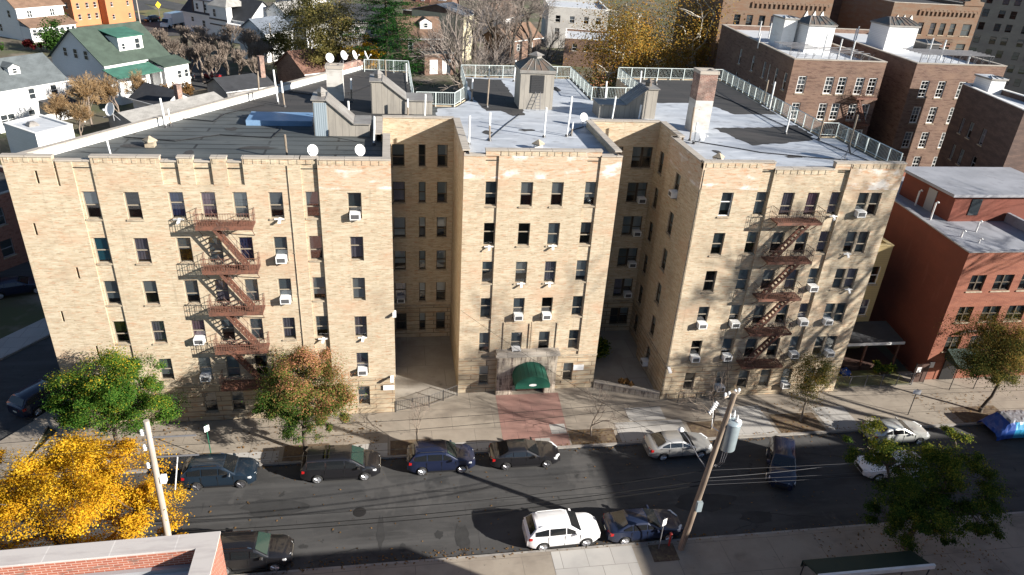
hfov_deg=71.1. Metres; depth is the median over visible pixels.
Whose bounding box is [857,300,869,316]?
window
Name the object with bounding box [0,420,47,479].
pavement
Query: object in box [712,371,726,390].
window
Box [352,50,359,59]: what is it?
satellite dish
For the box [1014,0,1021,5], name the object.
window
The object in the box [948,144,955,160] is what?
window
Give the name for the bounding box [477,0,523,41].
white house
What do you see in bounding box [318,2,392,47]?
tree
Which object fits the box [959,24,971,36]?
window
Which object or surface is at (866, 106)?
window
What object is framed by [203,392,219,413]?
window
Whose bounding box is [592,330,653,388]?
court
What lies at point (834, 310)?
paired window
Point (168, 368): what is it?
window
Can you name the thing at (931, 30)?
window
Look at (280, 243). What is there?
window
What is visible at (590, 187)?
window
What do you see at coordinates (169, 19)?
box truck
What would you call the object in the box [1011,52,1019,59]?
window
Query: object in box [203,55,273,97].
dark roofed house
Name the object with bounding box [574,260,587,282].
window
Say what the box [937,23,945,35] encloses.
window
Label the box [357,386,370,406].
window
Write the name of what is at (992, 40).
window
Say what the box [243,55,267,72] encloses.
bare tree
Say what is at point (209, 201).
window
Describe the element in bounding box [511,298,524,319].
window
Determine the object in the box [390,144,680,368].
court windows
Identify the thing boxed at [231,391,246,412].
window
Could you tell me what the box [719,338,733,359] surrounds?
window
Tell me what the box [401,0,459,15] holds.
red gabled house
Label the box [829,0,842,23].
recessed brick block
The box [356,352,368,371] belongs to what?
window
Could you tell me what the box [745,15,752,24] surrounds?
window
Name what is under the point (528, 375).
awning
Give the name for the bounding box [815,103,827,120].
window
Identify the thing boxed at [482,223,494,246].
window
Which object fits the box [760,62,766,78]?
window
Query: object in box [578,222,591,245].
window
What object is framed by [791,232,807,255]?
window
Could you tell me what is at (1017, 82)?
window
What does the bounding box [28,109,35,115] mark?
window
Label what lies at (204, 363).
window
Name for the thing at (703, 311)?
window
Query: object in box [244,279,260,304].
window
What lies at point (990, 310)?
window
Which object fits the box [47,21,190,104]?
green roofed house
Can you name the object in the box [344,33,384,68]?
yellow tree
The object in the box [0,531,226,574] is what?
corner brick building
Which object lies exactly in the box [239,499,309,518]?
road stain
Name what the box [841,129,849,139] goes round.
window
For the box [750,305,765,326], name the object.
window
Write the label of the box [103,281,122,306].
window
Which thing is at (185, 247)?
window
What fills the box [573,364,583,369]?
wall sign
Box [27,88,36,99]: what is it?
window
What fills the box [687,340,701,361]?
window
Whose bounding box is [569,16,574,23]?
window
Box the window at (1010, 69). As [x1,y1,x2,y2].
[1007,65,1014,72]
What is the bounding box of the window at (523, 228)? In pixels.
[516,223,529,247]
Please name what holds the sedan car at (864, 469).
on the road at (397, 483)
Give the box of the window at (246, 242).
[238,237,255,263]
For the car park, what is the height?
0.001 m
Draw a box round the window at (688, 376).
[682,373,694,391]
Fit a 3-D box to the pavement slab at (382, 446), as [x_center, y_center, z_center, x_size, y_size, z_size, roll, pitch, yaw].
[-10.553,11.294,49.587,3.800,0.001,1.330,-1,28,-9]
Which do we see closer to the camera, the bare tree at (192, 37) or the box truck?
the bare tree at (192, 37)
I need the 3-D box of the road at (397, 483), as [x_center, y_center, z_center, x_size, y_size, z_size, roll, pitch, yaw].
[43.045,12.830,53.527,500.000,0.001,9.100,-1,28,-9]
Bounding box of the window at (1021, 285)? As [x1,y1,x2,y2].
[1016,274,1023,291]
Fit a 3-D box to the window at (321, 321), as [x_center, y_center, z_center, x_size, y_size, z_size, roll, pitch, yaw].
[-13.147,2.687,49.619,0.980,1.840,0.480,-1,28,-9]
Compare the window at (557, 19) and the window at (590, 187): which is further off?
the window at (557, 19)
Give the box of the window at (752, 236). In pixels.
[743,232,758,255]
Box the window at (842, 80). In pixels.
[834,77,846,95]
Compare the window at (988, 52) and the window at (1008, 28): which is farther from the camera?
the window at (988, 52)
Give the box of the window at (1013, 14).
[1009,11,1017,19]
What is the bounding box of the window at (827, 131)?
[824,129,832,136]
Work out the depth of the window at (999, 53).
175.29 m
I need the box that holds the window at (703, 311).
[694,307,708,328]
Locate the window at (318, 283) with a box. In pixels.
[312,277,326,301]
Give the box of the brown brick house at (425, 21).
[392,16,443,69]
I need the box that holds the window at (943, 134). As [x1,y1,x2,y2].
[937,132,945,148]
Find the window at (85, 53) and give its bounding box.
[82,50,88,60]
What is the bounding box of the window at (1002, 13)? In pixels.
[997,10,1005,17]
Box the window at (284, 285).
[278,278,293,303]
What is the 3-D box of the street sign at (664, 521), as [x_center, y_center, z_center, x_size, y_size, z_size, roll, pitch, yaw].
[8.952,14.726,42.806,0.320,2.550,0.085,-15,33,-31]
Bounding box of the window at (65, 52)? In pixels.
[62,47,68,56]
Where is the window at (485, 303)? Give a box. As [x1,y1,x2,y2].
[479,298,490,319]
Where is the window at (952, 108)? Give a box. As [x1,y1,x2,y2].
[945,107,953,124]
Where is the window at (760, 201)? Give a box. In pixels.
[752,192,767,216]
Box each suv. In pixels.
[6,376,63,417]
[143,15,159,21]
[180,452,259,490]
[220,529,294,574]
[407,439,474,474]
[522,508,599,550]
[765,435,799,490]
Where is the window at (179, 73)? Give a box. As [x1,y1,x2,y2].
[177,70,181,78]
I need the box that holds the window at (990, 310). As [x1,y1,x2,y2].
[978,306,1000,322]
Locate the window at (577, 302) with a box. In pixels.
[570,296,582,317]
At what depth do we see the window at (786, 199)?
50.54 m
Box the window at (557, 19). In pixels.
[555,15,559,22]
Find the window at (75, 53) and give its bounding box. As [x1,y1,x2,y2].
[72,48,78,58]
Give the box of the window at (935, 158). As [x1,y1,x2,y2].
[931,157,936,166]
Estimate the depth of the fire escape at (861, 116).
83.08 m
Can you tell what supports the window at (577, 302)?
in the apartment building at (492, 205)
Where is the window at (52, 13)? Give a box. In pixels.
[49,8,54,15]
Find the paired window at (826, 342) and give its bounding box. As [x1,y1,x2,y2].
[812,336,836,356]
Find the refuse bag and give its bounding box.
[839,367,850,376]
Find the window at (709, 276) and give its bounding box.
[701,271,716,293]
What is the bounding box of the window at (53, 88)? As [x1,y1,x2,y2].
[49,84,58,94]
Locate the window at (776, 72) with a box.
[771,68,777,85]
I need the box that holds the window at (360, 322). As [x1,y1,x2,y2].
[354,316,366,336]
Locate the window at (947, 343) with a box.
[941,336,960,352]
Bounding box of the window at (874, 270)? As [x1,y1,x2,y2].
[867,267,880,285]
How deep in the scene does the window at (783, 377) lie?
57.93 m
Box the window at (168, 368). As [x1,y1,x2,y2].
[158,359,175,381]
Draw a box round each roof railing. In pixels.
[364,59,413,92]
[416,85,466,106]
[461,65,604,99]
[606,87,629,97]
[617,67,902,160]
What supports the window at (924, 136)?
in the brown brick block at (923, 80)
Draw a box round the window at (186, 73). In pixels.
[183,68,188,76]
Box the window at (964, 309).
[953,307,972,323]
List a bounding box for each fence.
[395,385,457,410]
[677,391,715,402]
[834,373,915,387]
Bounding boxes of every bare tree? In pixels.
[40,91,77,120]
[64,71,106,126]
[64,100,95,135]
[90,73,122,111]
[120,68,146,93]
[149,29,171,51]
[150,27,167,44]
[161,38,184,56]
[172,25,190,53]
[175,44,196,79]
[183,30,211,66]
[189,25,209,60]
[189,42,215,82]
[199,32,229,72]
[200,55,224,78]
[213,40,235,75]
[217,23,241,62]
[230,48,248,74]
[236,32,266,69]
[239,28,256,65]
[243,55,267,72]
[246,41,273,71]
[409,4,529,92]
[444,0,515,61]
[451,0,527,63]
[464,41,519,76]
[473,0,499,28]
[482,0,549,68]
[493,0,560,55]
[511,26,574,63]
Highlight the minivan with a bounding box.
[300,444,380,483]
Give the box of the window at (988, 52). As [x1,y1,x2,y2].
[985,49,991,54]
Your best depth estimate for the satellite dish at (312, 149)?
44.14 m
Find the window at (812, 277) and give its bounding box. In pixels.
[805,268,819,290]
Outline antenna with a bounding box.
[841,143,857,159]
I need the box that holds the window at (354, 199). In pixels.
[347,193,361,217]
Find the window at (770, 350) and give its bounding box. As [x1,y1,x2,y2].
[764,338,779,358]
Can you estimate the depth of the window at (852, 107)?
83.92 m
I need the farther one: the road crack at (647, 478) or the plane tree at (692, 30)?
the plane tree at (692, 30)
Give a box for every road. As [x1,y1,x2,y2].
[0,88,593,440]
[0,424,1023,574]
[49,22,184,62]
[132,0,195,35]
[138,0,391,52]
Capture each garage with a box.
[103,83,222,127]
[127,82,189,108]
[417,49,454,75]
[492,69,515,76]
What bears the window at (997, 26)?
in the grey brick tower
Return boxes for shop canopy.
[800,551,935,574]
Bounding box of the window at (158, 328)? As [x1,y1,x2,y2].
[150,321,168,344]
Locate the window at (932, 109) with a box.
[925,107,937,124]
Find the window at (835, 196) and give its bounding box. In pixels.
[825,192,841,216]
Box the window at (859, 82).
[852,77,864,95]
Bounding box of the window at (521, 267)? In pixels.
[513,262,526,284]
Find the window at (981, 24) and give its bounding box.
[977,22,984,29]
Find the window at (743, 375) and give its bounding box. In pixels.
[735,370,749,389]
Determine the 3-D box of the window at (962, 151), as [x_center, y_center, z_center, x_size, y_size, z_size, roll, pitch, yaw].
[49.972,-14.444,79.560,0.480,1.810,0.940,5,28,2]
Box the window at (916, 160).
[912,156,920,165]
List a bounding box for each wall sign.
[383,385,393,389]
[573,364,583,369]
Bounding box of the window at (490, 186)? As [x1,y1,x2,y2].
[484,181,496,207]
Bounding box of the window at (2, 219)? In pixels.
[0,207,8,226]
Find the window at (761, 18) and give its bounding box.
[758,15,764,25]
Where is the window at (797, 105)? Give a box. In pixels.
[790,102,799,120]
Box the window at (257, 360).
[254,355,268,377]
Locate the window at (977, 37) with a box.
[973,35,980,42]
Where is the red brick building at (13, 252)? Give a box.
[0,165,28,271]
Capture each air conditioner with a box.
[193,335,205,345]
[200,371,211,382]
[275,254,287,263]
[280,294,291,304]
[349,210,360,220]
[358,366,367,375]
[397,295,404,303]
[511,345,520,351]
[513,312,522,320]
[541,311,551,320]
[623,290,631,297]
[627,260,636,267]
[632,229,641,236]
[636,196,646,203]
[640,357,648,366]
[668,189,677,198]
[689,353,700,362]
[696,320,707,329]
[714,383,724,391]
[721,352,732,361]
[728,319,740,328]
[779,380,790,389]
[787,350,799,358]
[796,317,808,326]
[806,283,818,292]
[821,316,833,325]
[823,348,834,357]
[853,209,866,217]
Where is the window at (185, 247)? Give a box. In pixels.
[176,238,195,264]
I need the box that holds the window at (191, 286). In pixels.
[183,280,201,305]
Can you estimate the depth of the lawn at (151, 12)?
220.75 m
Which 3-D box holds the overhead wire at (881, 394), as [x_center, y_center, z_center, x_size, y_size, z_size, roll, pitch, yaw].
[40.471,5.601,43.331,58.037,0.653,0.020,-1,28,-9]
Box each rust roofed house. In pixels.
[273,48,351,83]
[483,22,543,63]
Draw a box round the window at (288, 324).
[282,317,297,340]
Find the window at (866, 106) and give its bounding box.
[857,104,869,121]
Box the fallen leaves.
[58,393,1013,574]
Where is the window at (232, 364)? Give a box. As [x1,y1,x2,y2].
[225,356,241,379]
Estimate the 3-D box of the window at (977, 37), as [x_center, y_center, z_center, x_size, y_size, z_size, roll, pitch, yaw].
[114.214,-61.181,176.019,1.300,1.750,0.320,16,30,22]
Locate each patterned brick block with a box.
[669,0,833,78]
[836,0,984,49]
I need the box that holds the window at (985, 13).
[982,9,989,16]
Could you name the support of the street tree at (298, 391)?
on the tree pit at (292, 450)
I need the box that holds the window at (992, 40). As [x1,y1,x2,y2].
[988,36,996,43]
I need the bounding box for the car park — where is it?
[0,261,33,287]
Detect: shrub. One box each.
[21,39,43,49]
[158,80,194,95]
[596,336,613,358]
[618,377,634,386]
[872,360,897,375]
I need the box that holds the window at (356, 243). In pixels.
[350,237,363,259]
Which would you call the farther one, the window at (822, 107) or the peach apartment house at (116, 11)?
the peach apartment house at (116, 11)
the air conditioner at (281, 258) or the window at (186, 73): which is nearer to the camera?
the air conditioner at (281, 258)
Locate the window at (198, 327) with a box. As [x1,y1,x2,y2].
[190,320,208,343]
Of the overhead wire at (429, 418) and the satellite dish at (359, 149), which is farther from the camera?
the satellite dish at (359, 149)
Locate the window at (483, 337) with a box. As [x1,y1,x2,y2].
[478,333,489,353]
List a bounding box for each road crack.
[308,548,373,563]
[414,482,550,491]
[492,508,543,516]
[605,478,690,487]
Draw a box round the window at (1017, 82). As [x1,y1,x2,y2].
[1013,79,1020,86]
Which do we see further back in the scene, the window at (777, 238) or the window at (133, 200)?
the window at (777, 238)
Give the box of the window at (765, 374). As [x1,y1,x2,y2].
[756,369,770,388]
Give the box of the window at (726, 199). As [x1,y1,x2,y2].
[717,193,732,217]
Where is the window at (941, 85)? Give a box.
[933,81,945,98]
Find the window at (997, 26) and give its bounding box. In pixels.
[993,23,1000,31]
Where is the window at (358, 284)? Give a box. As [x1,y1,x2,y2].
[352,278,365,298]
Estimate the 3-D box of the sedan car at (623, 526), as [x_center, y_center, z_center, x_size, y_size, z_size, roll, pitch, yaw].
[8.094,14.589,44.313,4.888,1.478,2.210,-2,28,-10]
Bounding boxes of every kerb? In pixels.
[1,334,49,359]
[54,422,983,477]
[234,511,1023,574]
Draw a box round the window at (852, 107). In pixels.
[845,104,857,121]
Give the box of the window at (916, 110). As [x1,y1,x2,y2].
[908,107,920,123]
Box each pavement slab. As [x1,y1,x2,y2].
[106,451,278,470]
[354,443,386,455]
[455,440,499,449]
[535,438,550,441]
[549,424,566,433]
[551,545,641,574]
[615,419,687,441]
[624,406,665,420]
[717,405,777,434]
[812,406,860,429]
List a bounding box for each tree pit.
[114,453,159,469]
[282,443,328,460]
[390,439,429,454]
[568,428,617,444]
[648,543,679,561]
[686,420,721,436]
[769,412,825,432]
[949,405,998,422]
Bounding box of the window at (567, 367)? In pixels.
[561,363,572,382]
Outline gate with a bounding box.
[909,362,934,382]
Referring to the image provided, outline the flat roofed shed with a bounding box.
[3,114,74,152]
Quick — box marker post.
[668,532,672,545]
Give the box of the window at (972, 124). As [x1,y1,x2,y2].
[964,122,974,139]
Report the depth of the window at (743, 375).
57.44 m
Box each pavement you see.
[0,318,49,358]
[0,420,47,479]
[27,371,1023,475]
[35,403,83,435]
[262,513,1023,574]
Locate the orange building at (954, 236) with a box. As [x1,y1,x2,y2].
[869,166,1023,379]
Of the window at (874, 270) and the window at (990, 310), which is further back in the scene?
the window at (874, 270)
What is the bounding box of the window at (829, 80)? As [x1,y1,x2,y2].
[822,77,834,94]
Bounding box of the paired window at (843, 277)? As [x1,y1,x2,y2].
[830,268,857,290]
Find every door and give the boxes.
[430,60,437,73]
[442,59,449,73]
[938,359,956,379]
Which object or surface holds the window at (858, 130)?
in the brown brick block at (807, 65)
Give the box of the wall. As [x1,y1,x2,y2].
[593,379,659,398]
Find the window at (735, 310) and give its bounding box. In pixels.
[727,305,740,326]
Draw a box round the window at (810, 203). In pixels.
[801,193,818,217]
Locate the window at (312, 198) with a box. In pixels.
[305,192,320,219]
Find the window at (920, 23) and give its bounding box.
[917,22,923,34]
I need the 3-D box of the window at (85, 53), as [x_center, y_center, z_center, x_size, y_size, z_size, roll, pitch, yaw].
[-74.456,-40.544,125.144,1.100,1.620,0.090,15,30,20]
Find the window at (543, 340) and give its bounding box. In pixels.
[538,331,549,347]
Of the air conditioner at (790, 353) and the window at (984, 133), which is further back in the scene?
the window at (984, 133)
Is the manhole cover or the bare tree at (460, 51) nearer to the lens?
the manhole cover
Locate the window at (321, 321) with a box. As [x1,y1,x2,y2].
[315,316,329,339]
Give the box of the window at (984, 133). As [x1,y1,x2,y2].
[976,129,986,146]
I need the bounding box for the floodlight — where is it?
[390,375,393,382]
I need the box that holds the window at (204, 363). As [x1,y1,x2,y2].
[197,357,214,380]
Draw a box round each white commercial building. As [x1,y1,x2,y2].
[541,0,608,47]
[563,28,636,68]
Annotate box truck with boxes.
[160,11,183,28]
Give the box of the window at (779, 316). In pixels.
[773,305,788,325]
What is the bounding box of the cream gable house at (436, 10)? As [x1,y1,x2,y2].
[411,2,476,60]
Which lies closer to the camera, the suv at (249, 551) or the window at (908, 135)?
the suv at (249, 551)
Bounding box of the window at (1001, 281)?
[990,275,1013,291]
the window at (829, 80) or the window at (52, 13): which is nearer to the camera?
the window at (829, 80)
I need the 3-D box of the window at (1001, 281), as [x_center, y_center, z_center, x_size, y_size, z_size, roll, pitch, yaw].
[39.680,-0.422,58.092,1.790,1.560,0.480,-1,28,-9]
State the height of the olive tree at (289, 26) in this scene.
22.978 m
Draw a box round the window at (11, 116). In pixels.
[0,113,15,126]
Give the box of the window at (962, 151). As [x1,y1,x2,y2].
[955,149,964,165]
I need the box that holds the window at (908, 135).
[900,132,912,148]
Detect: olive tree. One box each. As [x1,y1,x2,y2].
[268,0,353,55]
[287,0,380,68]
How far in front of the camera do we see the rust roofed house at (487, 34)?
180.74 m
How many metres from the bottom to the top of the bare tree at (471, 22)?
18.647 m
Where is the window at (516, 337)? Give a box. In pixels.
[510,332,521,348]
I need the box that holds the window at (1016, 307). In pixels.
[1003,305,1023,321]
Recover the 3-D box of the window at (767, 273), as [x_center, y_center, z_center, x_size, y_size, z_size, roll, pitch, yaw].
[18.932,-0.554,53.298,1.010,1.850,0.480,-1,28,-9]
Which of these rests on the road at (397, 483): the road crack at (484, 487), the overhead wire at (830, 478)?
the road crack at (484, 487)
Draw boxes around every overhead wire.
[0,432,137,443]
[0,465,140,477]
[2,447,139,458]
[4,521,161,534]
[13,533,163,546]
[150,417,722,464]
[151,393,727,431]
[154,398,725,446]
[169,470,704,520]
[171,481,700,532]
[221,485,698,533]
[462,311,706,461]
[710,464,843,477]
[712,467,1018,484]
[714,463,1023,480]
[725,454,1014,469]
[727,358,727,392]
[736,390,1023,397]
[742,408,1017,416]
[756,386,1021,392]
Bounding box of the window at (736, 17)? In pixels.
[733,14,740,24]
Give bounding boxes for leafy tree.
[31,12,69,49]
[253,21,311,73]
[567,63,614,97]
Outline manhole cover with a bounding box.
[353,507,365,516]
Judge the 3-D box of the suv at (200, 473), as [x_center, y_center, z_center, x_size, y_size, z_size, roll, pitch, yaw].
[-18.810,11.734,46.179,4.588,1.751,2.220,-1,28,-9]
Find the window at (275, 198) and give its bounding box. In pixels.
[268,192,285,220]
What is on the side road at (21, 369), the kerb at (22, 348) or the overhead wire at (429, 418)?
the kerb at (22, 348)
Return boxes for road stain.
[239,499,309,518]
[376,516,384,550]
[399,543,405,551]
[434,530,442,538]
[455,524,469,554]
[674,492,736,511]
[740,511,771,523]
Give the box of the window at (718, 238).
[709,233,724,256]
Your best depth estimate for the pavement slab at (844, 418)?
56.04 m
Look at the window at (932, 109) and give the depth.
84.95 m
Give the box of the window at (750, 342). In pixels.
[742,339,756,359]
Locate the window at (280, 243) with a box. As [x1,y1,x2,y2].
[273,237,289,262]
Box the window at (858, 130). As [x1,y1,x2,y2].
[852,129,862,144]
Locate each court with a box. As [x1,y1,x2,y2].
[395,336,456,411]
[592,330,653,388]
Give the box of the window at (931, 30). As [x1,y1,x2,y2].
[928,23,935,35]
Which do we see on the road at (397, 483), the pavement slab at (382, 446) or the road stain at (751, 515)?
the road stain at (751, 515)
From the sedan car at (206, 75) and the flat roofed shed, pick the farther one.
the sedan car at (206, 75)
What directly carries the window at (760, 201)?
in the apartment building at (492, 205)
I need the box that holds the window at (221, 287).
[214,280,231,304]
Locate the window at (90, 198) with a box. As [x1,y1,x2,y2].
[82,191,102,220]
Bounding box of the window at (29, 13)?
[26,10,32,17]
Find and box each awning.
[512,362,549,388]
[944,348,977,389]
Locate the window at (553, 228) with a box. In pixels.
[545,223,559,246]
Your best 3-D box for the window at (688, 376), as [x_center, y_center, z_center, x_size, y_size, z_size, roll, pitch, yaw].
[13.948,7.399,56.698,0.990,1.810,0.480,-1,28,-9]
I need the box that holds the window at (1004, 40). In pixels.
[1000,38,1007,45]
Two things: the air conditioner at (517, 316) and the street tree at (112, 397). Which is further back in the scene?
the air conditioner at (517, 316)
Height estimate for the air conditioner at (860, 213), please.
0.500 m
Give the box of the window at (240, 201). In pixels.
[232,192,250,219]
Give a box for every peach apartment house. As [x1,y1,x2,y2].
[61,0,102,26]
[98,0,135,23]
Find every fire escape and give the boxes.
[193,208,273,391]
[736,205,825,369]
[843,88,879,149]
[929,38,952,47]
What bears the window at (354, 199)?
in the apartment building at (492, 205)
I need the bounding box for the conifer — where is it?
[341,0,437,91]
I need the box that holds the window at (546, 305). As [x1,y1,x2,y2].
[539,297,552,318]
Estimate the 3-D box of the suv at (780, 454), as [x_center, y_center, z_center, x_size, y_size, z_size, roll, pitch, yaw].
[18.875,12.151,50.030,2.220,1.708,4.588,12,29,15]
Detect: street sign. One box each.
[204,425,210,452]
[658,518,666,548]
[907,390,921,414]
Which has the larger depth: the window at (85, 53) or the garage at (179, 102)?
the window at (85, 53)
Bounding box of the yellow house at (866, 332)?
[841,238,904,370]
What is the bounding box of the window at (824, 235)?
[815,231,829,254]
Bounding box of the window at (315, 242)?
[308,236,323,261]
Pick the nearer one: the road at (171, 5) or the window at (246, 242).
the window at (246, 242)
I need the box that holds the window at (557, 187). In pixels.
[549,182,563,207]
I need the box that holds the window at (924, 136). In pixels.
[917,132,928,148]
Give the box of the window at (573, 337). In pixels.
[567,330,579,350]
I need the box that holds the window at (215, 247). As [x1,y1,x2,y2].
[207,237,225,263]
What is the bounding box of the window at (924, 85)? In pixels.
[916,80,929,98]
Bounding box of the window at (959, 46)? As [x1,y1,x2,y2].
[955,44,964,49]
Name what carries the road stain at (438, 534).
on the road at (397, 483)
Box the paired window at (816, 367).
[802,367,823,385]
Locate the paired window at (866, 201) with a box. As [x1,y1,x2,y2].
[852,193,880,217]
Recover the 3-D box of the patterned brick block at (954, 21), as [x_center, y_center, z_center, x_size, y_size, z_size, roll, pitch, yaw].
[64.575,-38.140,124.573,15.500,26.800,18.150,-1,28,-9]
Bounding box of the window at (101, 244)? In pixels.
[93,238,112,264]
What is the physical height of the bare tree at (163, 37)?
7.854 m
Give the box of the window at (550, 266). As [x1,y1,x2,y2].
[542,261,555,284]
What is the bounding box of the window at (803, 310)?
[795,303,809,323]
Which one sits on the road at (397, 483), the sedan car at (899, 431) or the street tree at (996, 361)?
the sedan car at (899, 431)
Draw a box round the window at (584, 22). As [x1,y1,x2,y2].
[583,17,588,24]
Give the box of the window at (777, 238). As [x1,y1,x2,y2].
[767,232,783,255]
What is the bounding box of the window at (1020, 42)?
[1016,39,1023,46]
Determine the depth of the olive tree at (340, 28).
135.87 m
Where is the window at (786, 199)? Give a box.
[777,193,793,217]
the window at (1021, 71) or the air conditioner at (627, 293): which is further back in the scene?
the window at (1021, 71)
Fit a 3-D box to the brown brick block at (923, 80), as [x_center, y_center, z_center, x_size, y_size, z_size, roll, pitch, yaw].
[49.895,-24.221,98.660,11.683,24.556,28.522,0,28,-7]
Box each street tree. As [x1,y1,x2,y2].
[0,427,192,549]
[38,341,198,462]
[241,342,367,451]
[407,390,432,440]
[584,385,630,435]
[674,365,734,428]
[771,347,847,420]
[841,416,1015,557]
[932,300,1023,412]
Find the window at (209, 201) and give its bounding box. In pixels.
[200,192,219,219]
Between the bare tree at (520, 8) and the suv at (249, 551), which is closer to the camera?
the suv at (249, 551)
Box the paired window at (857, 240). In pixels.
[841,232,868,254]
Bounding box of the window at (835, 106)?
[828,103,839,120]
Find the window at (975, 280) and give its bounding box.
[965,275,985,292]
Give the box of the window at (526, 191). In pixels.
[518,182,532,207]
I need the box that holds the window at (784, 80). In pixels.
[780,73,786,91]
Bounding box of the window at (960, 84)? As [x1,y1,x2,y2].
[954,82,966,99]
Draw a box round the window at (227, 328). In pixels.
[220,319,236,342]
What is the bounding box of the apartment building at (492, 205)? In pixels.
[0,51,907,426]
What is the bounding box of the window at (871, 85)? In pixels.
[864,78,877,95]
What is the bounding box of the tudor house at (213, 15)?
[180,0,267,43]
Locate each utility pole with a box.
[139,419,198,535]
[678,388,741,550]
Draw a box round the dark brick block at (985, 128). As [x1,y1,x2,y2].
[934,74,1023,172]
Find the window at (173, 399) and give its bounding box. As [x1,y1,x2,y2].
[165,394,182,415]
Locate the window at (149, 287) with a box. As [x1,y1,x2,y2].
[142,281,161,306]
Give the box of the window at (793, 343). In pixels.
[786,336,799,356]
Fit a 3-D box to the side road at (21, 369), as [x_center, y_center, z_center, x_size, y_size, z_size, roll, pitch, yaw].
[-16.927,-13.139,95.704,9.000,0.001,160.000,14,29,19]
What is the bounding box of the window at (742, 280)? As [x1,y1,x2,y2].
[735,269,749,291]
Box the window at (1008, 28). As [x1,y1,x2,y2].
[1004,25,1012,32]
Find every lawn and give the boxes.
[134,9,170,20]
[834,346,909,387]
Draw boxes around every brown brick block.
[714,14,887,148]
[832,16,1006,166]
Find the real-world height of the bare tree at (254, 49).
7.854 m
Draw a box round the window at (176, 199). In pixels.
[168,192,187,220]
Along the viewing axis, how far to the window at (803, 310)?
55.32 m
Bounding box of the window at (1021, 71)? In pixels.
[1018,66,1023,73]
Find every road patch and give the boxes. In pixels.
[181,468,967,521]
[475,509,483,554]
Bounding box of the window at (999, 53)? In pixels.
[995,50,1002,57]
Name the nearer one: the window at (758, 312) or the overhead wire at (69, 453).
the overhead wire at (69, 453)
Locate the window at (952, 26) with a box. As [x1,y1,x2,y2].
[948,24,955,35]
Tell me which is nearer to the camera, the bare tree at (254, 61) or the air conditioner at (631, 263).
the air conditioner at (631, 263)
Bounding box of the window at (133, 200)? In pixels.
[123,192,144,220]
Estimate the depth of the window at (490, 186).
49.05 m
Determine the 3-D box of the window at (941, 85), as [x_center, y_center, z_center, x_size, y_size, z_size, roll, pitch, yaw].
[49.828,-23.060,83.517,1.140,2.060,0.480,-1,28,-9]
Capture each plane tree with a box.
[554,0,708,97]
[555,0,675,75]
[635,0,749,78]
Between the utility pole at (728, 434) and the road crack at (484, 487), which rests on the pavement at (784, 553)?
the utility pole at (728, 434)
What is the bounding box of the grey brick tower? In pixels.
[951,0,1023,94]
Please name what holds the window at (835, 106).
in the brown brick block at (807, 65)
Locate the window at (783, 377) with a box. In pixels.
[778,369,791,387]
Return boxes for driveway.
[187,59,226,89]
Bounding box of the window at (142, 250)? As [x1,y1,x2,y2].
[133,238,153,264]
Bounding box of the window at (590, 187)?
[582,182,596,206]
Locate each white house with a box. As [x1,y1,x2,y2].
[0,0,77,41]
[0,53,85,133]
[235,15,293,62]
[264,0,301,17]
[285,8,329,49]
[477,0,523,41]
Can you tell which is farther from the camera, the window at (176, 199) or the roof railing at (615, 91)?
the roof railing at (615, 91)
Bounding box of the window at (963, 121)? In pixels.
[957,118,964,134]
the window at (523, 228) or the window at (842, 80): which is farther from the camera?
the window at (842, 80)
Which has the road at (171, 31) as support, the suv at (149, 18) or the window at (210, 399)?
the suv at (149, 18)
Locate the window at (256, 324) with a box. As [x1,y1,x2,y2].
[249,318,265,341]
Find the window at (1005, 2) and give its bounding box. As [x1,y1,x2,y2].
[1002,0,1009,4]
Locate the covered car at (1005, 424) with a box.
[977,409,1023,440]
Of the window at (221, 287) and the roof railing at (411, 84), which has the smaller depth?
the window at (221, 287)
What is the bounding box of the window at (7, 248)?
[0,238,16,259]
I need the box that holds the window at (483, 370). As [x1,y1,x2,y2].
[477,366,488,385]
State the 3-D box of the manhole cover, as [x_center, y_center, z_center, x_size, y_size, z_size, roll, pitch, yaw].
[-9.518,14.045,44.773,0.800,0.016,0.800,-1,28,-9]
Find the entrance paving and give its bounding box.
[496,393,569,445]
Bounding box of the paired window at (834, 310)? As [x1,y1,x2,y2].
[820,303,846,324]
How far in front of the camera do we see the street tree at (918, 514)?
41.80 m
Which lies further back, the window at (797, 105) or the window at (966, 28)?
the window at (966, 28)
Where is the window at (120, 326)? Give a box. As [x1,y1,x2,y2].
[112,321,130,345]
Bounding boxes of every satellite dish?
[102,102,119,120]
[307,144,317,155]
[326,53,333,62]
[340,51,347,61]
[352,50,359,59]
[355,144,364,156]
[579,113,587,124]
[695,130,707,143]
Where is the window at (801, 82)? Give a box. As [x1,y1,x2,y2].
[794,76,806,94]
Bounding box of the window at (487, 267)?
[481,262,492,284]
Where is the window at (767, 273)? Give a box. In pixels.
[759,270,774,292]
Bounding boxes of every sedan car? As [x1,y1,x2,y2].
[0,275,37,298]
[203,71,222,78]
[488,437,559,469]
[601,505,682,543]
[642,430,712,460]
[854,450,928,480]
[861,417,929,446]
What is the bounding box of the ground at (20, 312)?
[0,0,907,479]

